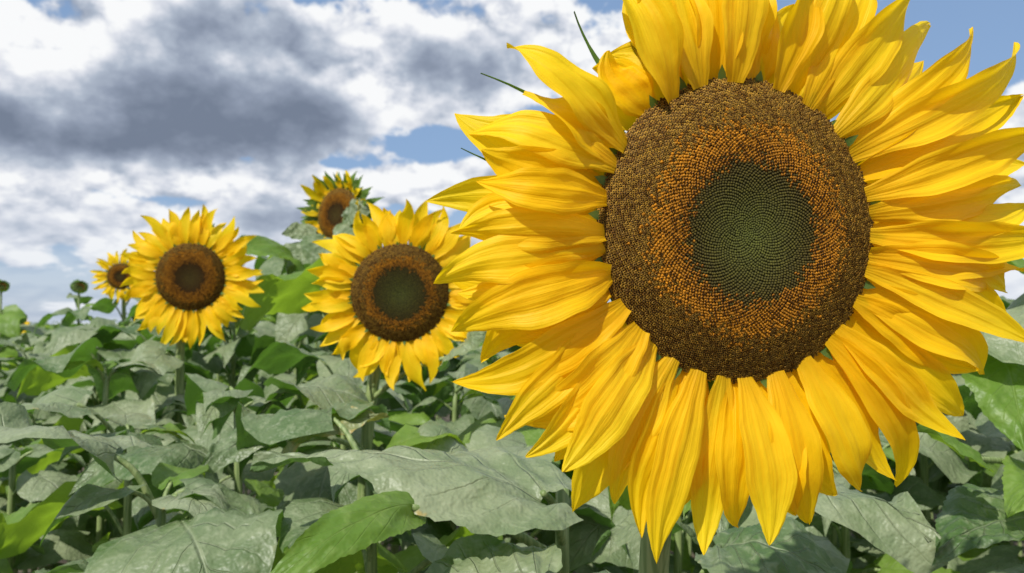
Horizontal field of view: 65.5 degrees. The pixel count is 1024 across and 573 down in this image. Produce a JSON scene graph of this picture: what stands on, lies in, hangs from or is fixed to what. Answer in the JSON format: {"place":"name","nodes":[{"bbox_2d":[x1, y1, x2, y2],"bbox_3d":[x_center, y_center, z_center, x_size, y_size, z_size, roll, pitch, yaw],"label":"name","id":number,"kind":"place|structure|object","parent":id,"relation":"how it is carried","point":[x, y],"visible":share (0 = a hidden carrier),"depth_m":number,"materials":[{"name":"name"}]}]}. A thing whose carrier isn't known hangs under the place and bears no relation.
{"place":"outdoors","nodes":[
{"label":"outdoors","id":0,"kind":"place"},
{"bbox_2d":[0,0,1023,323],"label":"sky","id":1,"kind":"structure","parent":0,"point":[113,113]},
{"bbox_2d":[18,324,1023,572],"bbox_3d":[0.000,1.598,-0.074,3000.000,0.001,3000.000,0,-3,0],"label":"ground","id":2,"kind":"structure","parent":0,"point":[456,526],"depth_m":5.96,"materials":[{"name":"soil"}]},
{"bbox_2d":[0,558,12,572],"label":"sunflower plant","id":3,"kind":"object","parent":2,"relation":"on","point":[5,567],"visible":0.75,"depth_m":1.48,"materials":[{"name":"green plant"}]},
{"bbox_2d":[0,362,17,444],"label":"sunflower plant","id":4,"kind":"object","parent":2,"relation":"on","point":[4,383],"visible":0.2,"depth_m":3.67,"materials":[{"name":"green plant"}]},
{"bbox_2d":[1,347,23,364],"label":"sunflower plant","id":5,"kind":"object","parent":2,"relation":"on","point":[20,354],"visible":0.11,"depth_m":5.08,"materials":[{"name":"green plant"}]},
{"bbox_2d":[0,358,38,402],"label":"sunflower plant","id":6,"kind":"object","parent":2,"relation":"on","point":[6,375],"visible":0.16,"depth_m":3.07,"materials":[{"name":"green plant"}]},
{"bbox_2d":[5,345,33,362],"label":"sunflower plant","id":7,"kind":"object","parent":2,"relation":"on","point":[27,350],"visible":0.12,"depth_m":5.47,"materials":[{"name":"green plant"}]},
{"bbox_2d":[0,359,49,391],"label":"sunflower plant","id":8,"kind":"object","parent":2,"relation":"on","point":[10,366],"visible":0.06,"depth_m":4.06,"materials":[{"name":"green plant"}]},
{"bbox_2d":[0,279,51,366],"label":"sunflower","id":9,"kind":"object","parent":2,"relation":"on","point":[13,318],"visible":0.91,"depth_m":4.94,"materials":[{"name":"green plant"}]},
{"bbox_2d":[21,333,47,358],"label":"sunflower plant","id":10,"kind":"object","parent":2,"relation":"on","point":[29,356],"visible":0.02,"depth_m":6.86,"materials":[{"name":"green plant"}]},
{"bbox_2d":[20,335,50,346],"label":"sunflower plant","id":11,"kind":"object","parent":2,"relation":"on","point":[35,340],"visible":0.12,"depth_m":5.82,"materials":[{"name":"green plant"}]},
{"bbox_2d":[4,382,67,569],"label":"sunflower plant","id":12,"kind":"object","parent":2,"relation":"on","point":[63,383],"depth_m":3.46,"materials":[{"name":"green plant"}]},
{"bbox_2d":[0,411,76,572],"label":"sunflower plant","id":13,"kind":"object","parent":2,"relation":"on","point":[3,495],"visible":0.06,"depth_m":2.60,"materials":[{"name":"green plant"}]},
{"bbox_2d":[0,336,80,572],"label":"sunflower plant","id":14,"kind":"object","parent":2,"relation":"on","point":[11,397],"visible":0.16,"depth_m":3.27,"materials":[{"name":"green plant"}]},
{"bbox_2d":[1,387,81,569],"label":"sunflower plant","id":15,"kind":"object","parent":2,"relation":"on","point":[40,414],"visible":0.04,"depth_m":2.95,"materials":[{"name":"green plant"}]},
{"bbox_2d":[33,341,49,353],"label":"sunflower plant","id":16,"kind":"object","parent":2,"relation":"on","point":[39,346],"visible":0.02,"depth_m":4.89,"materials":[{"name":"green plant"}]},
{"bbox_2d":[0,404,111,572],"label":"sunflower plant","id":17,"kind":"object","parent":2,"relation":"on","point":[68,523],"visible":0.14,"depth_m":2.29,"materials":[{"name":"green plant"}]},
{"bbox_2d":[0,443,116,572],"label":"sunflower plant","id":18,"kind":"object","parent":2,"relation":"on","point":[41,485],"visible":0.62,"depth_m":1.63,"materials":[{"name":"green plant"}]},
{"bbox_2d":[33,279,95,406],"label":"sunflower","id":19,"kind":"object","parent":2,"relation":"on","point":[79,287],"visible":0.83,"depth_m":4.99,"materials":[{"name":"green plant"}]},
{"bbox_2d":[44,323,95,562],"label":"sunflower plant","id":20,"kind":"object","parent":2,"relation":"on","point":[48,345],"visible":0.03,"depth_m":4.60,"materials":[{"name":"green plant"}]},
{"bbox_2d":[5,337,161,570],"bbox_3d":[-0.981,0.916,1.895,0.393,1.589,0.414,-1,-3,26],"label":"sunflower plant","id":21,"kind":"object","parent":2,"relation":"on","point":[58,545],"visible":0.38,"depth_m":1.87,"materials":[{"name":"green plant"}]},
{"bbox_2d":[16,324,174,519],"bbox_3d":[-1.362,0.934,2.605,0.451,1.620,0.493,2,-3,-37],"label":"sunflower plant","id":22,"kind":"object","parent":2,"relation":"on","point":[39,381],"visible":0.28,"depth_m":2.61,"materials":[{"name":"green plant"}]},
{"bbox_2d":[61,248,141,526],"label":"sunflower","id":23,"kind":"object","parent":2,"relation":"on","point":[112,276],"visible":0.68,"depth_m":3.95,"materials":[{"name":"yellow plant"}]},
{"bbox_2d":[48,318,163,474],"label":"sunflower plant","id":24,"kind":"object","parent":2,"relation":"on","point":[73,471],"visible":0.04,"depth_m":3.19,"materials":[{"name":"green plant"}]},
{"bbox_2d":[0,385,222,572],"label":"sunflower plant","id":25,"kind":"object","parent":2,"relation":"on","point":[23,529],"visible":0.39,"depth_m":1.40,"materials":[{"name":"green plant"}]},
{"bbox_2d":[56,317,174,475],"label":"sunflower plant","id":26,"kind":"object","parent":2,"relation":"on","point":[98,321],"visible":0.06,"depth_m":2.88,"materials":[{"name":"green plant"}]},
{"bbox_2d":[49,361,187,543],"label":"sunflower plant","id":27,"kind":"object","parent":2,"relation":"on","point":[163,391],"visible":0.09,"depth_m":2.29,"materials":[{"name":"green plant"}]},
{"bbox_2d":[0,401,283,572],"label":"sunflower plant","id":28,"kind":"object","parent":2,"relation":"on","point":[214,527],"visible":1,"depth_m":0.89,"materials":[{"name":"green plant"}]},
{"bbox_2d":[79,324,210,518],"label":"sunflower plant","id":29,"kind":"object","parent":2,"relation":"on","point":[108,333],"visible":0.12,"depth_m":2.62,"materials":[{"name":"green plant"}]},
{"bbox_2d":[117,223,223,522],"bbox_3d":[-1.223,0.755,2.880,0.487,1.999,0.452,0,-3,0],"label":"sunflower","id":30,"kind":"object","parent":2,"relation":"on","point":[132,312],"depth_m":2.89,"materials":[{"name":"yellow plant"}]},
{"bbox_2d":[85,391,279,542],"bbox_3d":[-0.830,0.996,2.016,0.474,1.437,0.419,1,-3,-23],"label":"sunflower plant","id":31,"kind":"object","parent":2,"relation":"on","point":[189,420],"visible":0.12,"depth_m":1.97,"materials":[{"name":"green plant"}]},
{"bbox_2d":[135,328,232,387],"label":"sunflower plant","id":32,"kind":"object","parent":2,"relation":"on","point":[140,339],"visible":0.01,"depth_m":3.66,"materials":[{"name":"green plant"}]},
{"bbox_2d":[169,342,204,428],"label":"sunflower plant","id":33,"kind":"object","parent":2,"relation":"on","point":[185,382],"visible":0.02,"depth_m":3.28,"materials":[{"name":"green plant"}]},
{"bbox_2d":[120,204,264,473],"bbox_3d":[-0.906,0.752,2.125,0.507,1.935,0.474,0,-3,0],"label":"sunflower","id":34,"kind":"object","parent":2,"relation":"on","point":[184,282],"visible":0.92,"depth_m":2.08,"materials":[{"name":"yellow plant"}]},
{"bbox_2d":[91,411,297,540],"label":"sunflower plant","id":35,"kind":"object","parent":2,"relation":"on","point":[141,511],"visible":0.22,"depth_m":1.61,"materials":[{"name":"green plant"}]},
{"bbox_2d":[203,330,232,375],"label":"sunflower plant","id":36,"kind":"object","parent":2,"relation":"on","point":[212,349],"visible":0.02,"depth_m":5.08,"materials":[{"name":"green plant"}]},
{"bbox_2d":[169,315,278,475],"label":"sunflower plant","id":37,"kind":"object","parent":2,"relation":"on","point":[240,347],"visible":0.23,"depth_m":3.03,"materials":[{"name":"green plant"}]},
{"bbox_2d":[212,340,244,381],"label":"sunflower plant","id":38,"kind":"object","parent":2,"relation":"on","point":[214,378],"visible":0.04,"depth_m":5.39,"materials":[{"name":"green plant"}]},
{"bbox_2d":[67,373,390,513],"bbox_3d":[-0.439,0.915,1.310,0.501,1.538,0.409,-1,-1,-13],"label":"sunflower plant","id":39,"kind":"object","parent":2,"relation":"on","point":[209,401],"visible":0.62,"depth_m":1.34,"materials":[{"name":"green plant"}]},
{"bbox_2d":[2,318,460,348],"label":"sunflower crop","id":40,"kind":"object","parent":2,"relation":"on","point":[46,327],"depth_m":26.43,"materials":[{"name":"green plant"}]},
{"bbox_2d":[209,341,257,404],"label":"sunflower plant","id":41,"kind":"object","parent":2,"relation":"on","point":[224,381],"visible":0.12,"depth_m":4.02,"materials":[{"name":"green plant"}]},
{"bbox_2d":[215,349,257,494],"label":"sunflower plant","id":42,"kind":"object","parent":2,"relation":"on","point":[245,491],"visible":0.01,"depth_m":6.25,"materials":[{"name":"green plant"}]},
{"bbox_2d":[228,330,260,496],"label":"sunflower plant","id":43,"kind":"object","parent":2,"relation":"on","point":[255,332],"visible":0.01,"depth_m":4.58,"materials":[{"name":"green plant"}]},
{"bbox_2d":[184,321,305,460],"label":"sunflower plant","id":44,"kind":"object","parent":2,"relation":"on","point":[262,328],"visible":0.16,"depth_m":3.31,"materials":[{"name":"green plant"}]},
{"bbox_2d":[240,372,275,403],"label":"sunflower plant","id":45,"kind":"object","parent":2,"relation":"on","point":[257,378],"depth_m":5.13,"materials":[{"name":"green plant"}]},
{"bbox_2d":[236,280,317,409],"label":"sunflower plant","id":46,"kind":"object","parent":2,"relation":"on","point":[263,376],"visible":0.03,"depth_m":3.54,"materials":[{"name":"green plant"}]},
{"bbox_2d":[221,256,334,408],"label":"sunflower plant","id":47,"kind":"object","parent":2,"relation":"on","point":[266,265],"visible":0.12,"depth_m":2.91,"materials":[{"name":"green plant"}]},
{"bbox_2d":[261,312,310,409],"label":"sunflower plant","id":48,"kind":"object","parent":2,"relation":"on","point":[275,317],"depth_m":4.16,"materials":[{"name":"green plant"}]},
{"bbox_2d":[291,337,317,408],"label":"sunflower plant","id":49,"kind":"object","parent":2,"relation":"on","point":[316,346],"visible":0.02,"depth_m":4.49,"materials":[{"name":"green plant"}]},
{"bbox_2d":[239,170,383,471],"bbox_3d":[-0.638,0.686,2.528,0.508,2.105,0.571,1,-3,-15],"label":"sunflower","id":50,"kind":"object","parent":2,"relation":"on","point":[333,207],"visible":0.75,"depth_m":2.49,"materials":[{"name":"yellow plant"}]},
{"bbox_2d":[306,341,328,352],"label":"sunflower plant","id":51,"kind":"object","parent":2,"relation":"on","point":[312,345],"depth_m":4.95,"materials":[{"name":"green plant"}]},
{"bbox_2d":[235,258,413,449],"bbox_3d":[-0.494,0.824,2.274,0.450,1.814,0.464,-1,-4,2],"label":"sunflower plant","id":52,"kind":"object","parent":2,"relation":"on","point":[284,294],"visible":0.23,"depth_m":2.23,"materials":[{"name":"green plant"}]},
{"bbox_2d":[237,341,428,572],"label":"sunflower plant","id":53,"kind":"object","parent":2,"relation":"on","point":[301,480],"visible":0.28,"depth_m":1.57,"materials":[{"name":"green plant"}]},
{"bbox_2d":[297,311,380,450],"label":"sunflower plant","id":54,"kind":"object","parent":2,"relation":"on","point":[307,376],"visible":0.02,"depth_m":3.23,"materials":[{"name":"green plant"}]},
{"bbox_2d":[200,199,486,572],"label":"sunflower","id":55,"kind":"object","parent":2,"relation":"on","point":[389,307],"visible":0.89,"depth_m":1.41,"materials":[{"name":"yellow plant"}]},
{"bbox_2d":[260,380,430,550],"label":"sunflower plant","id":56,"kind":"object","parent":2,"relation":"on","point":[401,416],"visible":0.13,"depth_m":2.00,"materials":[{"name":"green plant"}]},
{"bbox_2d":[235,399,553,572],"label":"sunflower plant","id":57,"kind":"object","parent":2,"relation":"on","point":[280,427],"visible":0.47,"depth_m":1.01,"materials":[{"name":"green plant"}]},
{"bbox_2d":[374,361,427,450],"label":"sunflower plant","id":58,"kind":"object","parent":2,"relation":"on","point":[395,403],"visible":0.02,"depth_m":2.74,"materials":[{"name":"green plant"}]},
{"bbox_2d":[363,341,458,552],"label":"sunflower plant","id":59,"kind":"object","parent":2,"relation":"on","point":[429,391],"visible":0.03,"depth_m":3.44,"materials":[{"name":"green plant"}]},
{"bbox_2d":[373,347,455,554],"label":"sunflower plant","id":60,"kind":"object","parent":2,"relation":"on","point":[386,402],"visible":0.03,"depth_m":2.90,"materials":[{"name":"green plant"}]},
{"bbox_2d":[250,445,609,572],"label":"sunflower plant","id":61,"kind":"object","parent":2,"relation":"on","point":[495,491],"visible":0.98,"depth_m":0.74,"materials":[{"name":"green plant"}]},
{"bbox_2d":[414,372,462,425],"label":"sunflower plant","id":62,"kind":"object","parent":2,"relation":"on","point":[443,411],"visible":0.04,"depth_m":3.53,"materials":[{"name":"green plant"}]},
{"bbox_2d":[407,363,503,565],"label":"sunflower plant","id":63,"kind":"object","parent":2,"relation":"on","point":[479,407],"visible":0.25,"depth_m":1.92,"materials":[{"name":"green plant"}]},
{"bbox_2d":[425,343,500,524],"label":"sunflower plant","id":64,"kind":"object","parent":2,"relation":"on","point":[454,362],"visible":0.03,"depth_m":2.83,"materials":[{"name":"green plant"}]},
{"bbox_2d":[416,357,527,541],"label":"sunflower plant","id":65,"kind":"object","parent":2,"relation":"on","point":[436,406],"visible":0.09,"depth_m":2.65,"materials":[{"name":"green plant"}]},
{"bbox_2d":[357,424,637,572],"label":"sunflower plant","id":66,"kind":"object","parent":2,"relation":"on","point":[410,558],"visible":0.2,"depth_m":1.26,"materials":[{"name":"green plant"}]},
{"bbox_2d":[449,338,545,539],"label":"sunflower plant","id":67,"kind":"object","parent":2,"relation":"on","point":[466,410],"visible":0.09,"depth_m":2.30,"materials":[{"name":"green plant"}]},
{"bbox_2d":[501,345,521,351],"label":"sunflower plant","id":68,"kind":"object","parent":2,"relation":"on","point":[514,348],"visible":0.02,"depth_m":3.01,"materials":[{"name":"green plant"}]},
{"bbox_2d":[457,389,573,543],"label":"sunflower plant","id":69,"kind":"object","parent":2,"relation":"on","point":[532,435],"visible":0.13,"depth_m":1.50,"materials":[{"name":"green plant"}]},
{"bbox_2d":[538,530,694,572],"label":"sunflower plant","id":70,"kind":"object","parent":2,"relation":"on","point":[547,539],"visible":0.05,"depth_m":1.66,"materials":[{"name":"green plant"}]},
{"bbox_2d":[535,511,701,572],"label":"sunflower plant","id":71,"kind":"object","parent":2,"relation":"on","point":[590,568],"visible":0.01,"depth_m":2.00,"materials":[{"name":"green plant"}]},
{"bbox_2d":[688,535,691,555],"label":"sunflower plant","id":72,"kind":"object","parent":2,"relation":"on","point":[689,545],"depth_m":5.35,"materials":[{"name":"green plant"}]},
{"bbox_2d":[691,539,701,554],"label":"sunflower plant","id":73,"kind":"object","parent":2,"relation":"on","point":[695,547],"depth_m":2.47,"materials":[{"name":"green plant"}]},
{"bbox_2d":[569,487,840,572],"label":"sunflower plant","id":74,"kind":"object","parent":2,"relation":"on","point":[586,533],"visible":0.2,"depth_m":1.30,"materials":[{"name":"green plant"}]},
{"bbox_2d":[398,0,1023,572],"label":"sunflower","id":75,"kind":"object","parent":2,"relation":"on","point":[764,254],"visible":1,"depth_m":0.46,"materials":[{"name":"yellow plant"}]},
{"bbox_2d":[591,484,947,572],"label":"sunflower plant","id":76,"kind":"object","parent":2,"relation":"on","point":[900,530],"visible":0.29,"depth_m":0.86,"materials":[{"name":"green plant"}]},
{"bbox_2d":[814,468,909,568],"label":"sunflower plant","id":77,"kind":"object","parent":2,"relation":"on","point":[859,563],"visible":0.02,"depth_m":2.26,"materials":[{"name":"green plant"}]},
{"bbox_2d":[814,457,916,563],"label":"sunflower plant","id":78,"kind":"object","parent":2,"relation":"on","point":[892,463],"visible":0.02,"depth_m":1.93,"materials":[{"name":"green plant"}]},
{"bbox_2d":[850,490,883,537],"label":"sunflower plant","id":79,"kind":"object","parent":2,"relation":"on","point":[856,533],"visible":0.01,"depth_m":2.84,"materials":[{"name":"green plant"}]},
{"bbox_2d":[808,432,983,572],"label":"sunflower plant","id":80,"kind":"object","parent":2,"relation":"on","point":[946,460],"visible":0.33,"depth_m":1.35,"materials":[{"name":"green plant"}]},
{"bbox_2d":[823,412,968,558],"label":"sunflower plant","id":81,"kind":"object","parent":2,"relation":"on","point":[859,548],"visible":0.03,"depth_m":1.55,"materials":[{"name":"green plant"}]},
{"bbox_2d":[909,468,930,517],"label":"sunflower plant","id":82,"kind":"object","parent":2,"relation":"on","point":[912,472],"depth_m":2.82,"materials":[{"name":"green plant"}]},
{"bbox_2d":[859,427,992,563],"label":"sunflower plant","id":83,"kind":"object","parent":2,"relation":"on","point":[986,483],"visible":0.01,"depth_m":1.91,"materials":[{"name":"green plant"}]},
{"bbox_2d":[931,506,941,513],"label":"sunflower plant","id":84,"kind":"object","parent":2,"relation":"on","point":[937,510],"depth_m":3.16,"materials":[{"name":"green plant"}]},
{"bbox_2d":[863,374,1023,572],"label":"sunflower plant","id":85,"kind":"object","parent":2,"relation":"on","point":[924,496],"visible":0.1,"depth_m":1.66,"materials":[{"name":"green plant"}]},
{"bbox_2d":[917,424,1010,544],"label":"sunflower plant","id":86,"kind":"object","parent":2,"relation":"on","point":[935,472],"visible":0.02,"depth_m":1.90,"materials":[{"name":"green plant"}]},
{"bbox_2d":[917,258,1023,572],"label":"sunflower plant","id":87,"kind":"object","parent":2,"relation":"on","point":[970,516],"visible":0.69,"depth_m":0.89,"materials":[{"name":"green plant"}]},
{"bbox_2d":[928,296,1013,568],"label":"sunflower plant","id":88,"kind":"object","parent":2,"relation":"on","point":[941,484],"visible":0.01,"depth_m":2.06,"materials":[{"name":"green plant"}]},
{"bbox_2d":[947,383,1023,572],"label":"sunflower plant","id":89,"kind":"object","parent":2,"relation":"on","point":[1000,557],"visible":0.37,"depth_m":1.36,"materials":[{"name":"green plant"}]},
{"bbox_2d":[1018,540,1022,555],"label":"sunflower plant","id":90,"kind":"object","parent":2,"relation":"on","point":[1020,544],"visible":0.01,"depth_m":5.49,"materials":[{"name":"green plant"}]}
]}

